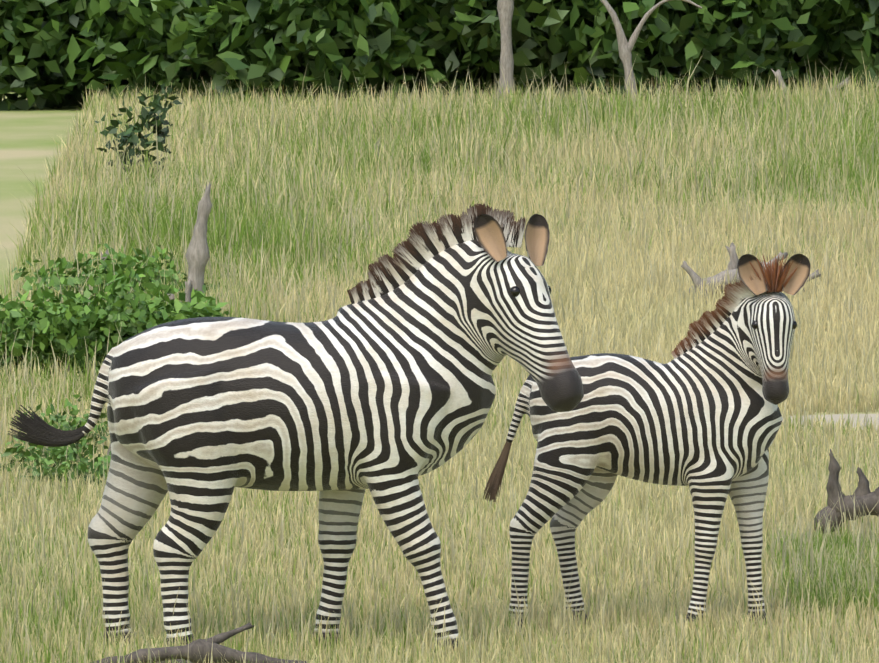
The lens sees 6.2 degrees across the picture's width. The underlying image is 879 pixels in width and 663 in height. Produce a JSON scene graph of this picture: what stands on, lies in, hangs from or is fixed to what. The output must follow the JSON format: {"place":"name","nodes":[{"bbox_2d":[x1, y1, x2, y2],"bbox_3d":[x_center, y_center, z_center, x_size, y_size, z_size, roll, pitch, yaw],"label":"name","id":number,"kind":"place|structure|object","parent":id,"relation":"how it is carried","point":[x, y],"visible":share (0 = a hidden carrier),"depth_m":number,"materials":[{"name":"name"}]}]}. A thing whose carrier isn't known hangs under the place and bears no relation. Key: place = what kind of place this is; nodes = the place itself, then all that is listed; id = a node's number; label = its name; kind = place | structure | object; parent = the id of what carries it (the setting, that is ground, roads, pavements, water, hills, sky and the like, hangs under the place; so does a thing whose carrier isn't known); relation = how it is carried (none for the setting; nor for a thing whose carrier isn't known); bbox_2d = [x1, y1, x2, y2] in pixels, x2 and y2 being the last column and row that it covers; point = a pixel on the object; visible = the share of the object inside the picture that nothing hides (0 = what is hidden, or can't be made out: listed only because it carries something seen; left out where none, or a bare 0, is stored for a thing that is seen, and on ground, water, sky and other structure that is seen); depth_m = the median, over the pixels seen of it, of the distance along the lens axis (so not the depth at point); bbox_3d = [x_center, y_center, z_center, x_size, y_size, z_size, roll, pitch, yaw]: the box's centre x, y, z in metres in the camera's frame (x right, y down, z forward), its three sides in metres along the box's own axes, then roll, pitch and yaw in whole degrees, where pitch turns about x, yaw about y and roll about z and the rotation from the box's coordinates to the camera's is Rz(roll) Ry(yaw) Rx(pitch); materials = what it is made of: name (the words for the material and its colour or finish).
{"place":"outdoors","nodes":[
{"label":"outdoors","id":0,"kind":"place"},
{"bbox_2d":[0,55,878,662],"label":"grass","id":1,"kind":"structure","parent":0,"point":[632,201],"depth_m":54.92,"materials":[{"name":"plant"}]},
{"bbox_2d":[0,92,878,662],"bbox_3d":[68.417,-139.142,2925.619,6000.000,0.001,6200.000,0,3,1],"label":"ground","id":2,"kind":"structure","parent":0,"point":[28,136],"depth_m":86.97,"materials":[{"name":"plant"}]},
{"bbox_2d":[0,394,110,487],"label":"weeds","id":3,"kind":"object","parent":2,"relation":"on","point":[59,453],"visible":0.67,"depth_m":39.06,"materials":[{"name":"green plant"}]},
{"bbox_2d":[101,249,108,264],"bbox_3d":[-2.475,-0.406,59.334,0.114,0.402,0.102,0,3,1],"label":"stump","id":4,"kind":"object","parent":2,"relation":"on","point":[106,252],"visible":0.12,"depth_m":59.31,"materials":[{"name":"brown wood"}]},
{"bbox_2d":[0,243,245,376],"bbox_3d":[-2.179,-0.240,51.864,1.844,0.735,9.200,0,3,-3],"label":"bush","id":5,"kind":"object","parent":2,"relation":"on","point":[69,321],"visible":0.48,"depth_m":47.78,"materials":[{"name":"green plant"}]},
{"bbox_2d":[94,83,181,181],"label":"shrub","id":6,"kind":"object","parent":2,"relation":"on","point":[131,136],"visible":0.75,"depth_m":79.77,"materials":[{"name":"green plant"}]},
{"bbox_2d":[167,182,211,308],"bbox_3d":[-1.595,-0.383,51.819,0.220,1.167,0.227,-3,4,-44],"label":"dead tree stump","id":7,"kind":"object","parent":2,"relation":"on","point":[197,255],"visible":0.54,"depth_m":51.76,"materials":[{"name":"grey wood"}]},
{"bbox_2d":[93,622,306,662],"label":"fallen branch","id":8,"kind":"object","parent":2,"relation":"on","point":[203,647],"visible":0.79,"depth_m":28.31,"materials":[{"name":"grey wood"}]},
{"bbox_2d":[8,203,583,652],"bbox_3d":[-0.529,0.360,29.790,2.121,1.669,0.590,0,3,1],"label":"adult zebra","id":9,"kind":"object","parent":2,"relation":"on","point":[382,387],"visible":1,"depth_m":29.62},
{"bbox_2d":[0,0,878,109],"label":"hedge","id":10,"kind":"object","parent":2,"relation":"on","point":[55,53],"depth_m":121.84,"materials":[{"name":"green plant"}]},
{"bbox_2d":[496,0,514,99],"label":"dead tree","id":11,"kind":"object","parent":2,"relation":"on","point":[505,9],"visible":0.62,"depth_m":119.58,"materials":[{"name":"grey wood"}]},
{"bbox_2d":[483,254,810,628],"bbox_3d":[0.790,0.417,30.763,1.247,1.447,0.372,0,3,7],"label":"young zebra","id":12,"kind":"object","parent":2,"relation":"on","point":[699,415],"visible":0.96,"depth_m":30.64,"materials":[{"name":"multicoloured"}]},
{"bbox_2d":[600,0,701,99],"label":"dead tree","id":13,"kind":"object","parent":2,"relation":"on","point":[625,47],"visible":0.83,"depth_m":119.07,"materials":[{"name":"grey wood"}]},
{"bbox_2d":[681,242,820,304],"bbox_3d":[2.215,-0.403,57.758,1.066,0.460,0.395,-1,3,-11],"label":"fallen branch","id":14,"kind":"object","parent":2,"relation":"on","point":[732,268],"visible":0.42,"depth_m":57.67,"materials":[{"name":"wood"}]},
{"bbox_2d":[771,69,850,96],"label":"branch","id":15,"kind":"object","parent":2,"relation":"on","point":[779,78],"visible":0.23,"depth_m":119.05,"materials":[{"name":"grey wood"}]},
{"bbox_2d":[763,486,878,615],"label":"grass","id":16,"kind":"object","parent":2,"relation":"on","point":[783,559],"depth_m":32.46,"materials":[{"name":"green plant"}]},
{"bbox_2d":[772,600,878,662],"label":"grass tuft","id":17,"kind":"object","parent":2,"relation":"on","point":[829,656],"depth_m":26.88,"materials":[{"name":"plant"}]},
{"bbox_2d":[782,414,878,430],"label":"bare soil patch","id":18,"kind":"object","parent":2,"relation":"on","point":[862,416],"visible":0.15,"depth_m":44.08,"materials":[{"name":"beige soil"}]},
{"bbox_2d":[814,449,878,533],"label":"log","id":19,"kind":"object","parent":2,"relation":"on","point":[863,494],"visible":0.96,"depth_m":34.73,"materials":[{"name":"grey wood"}]}
]}

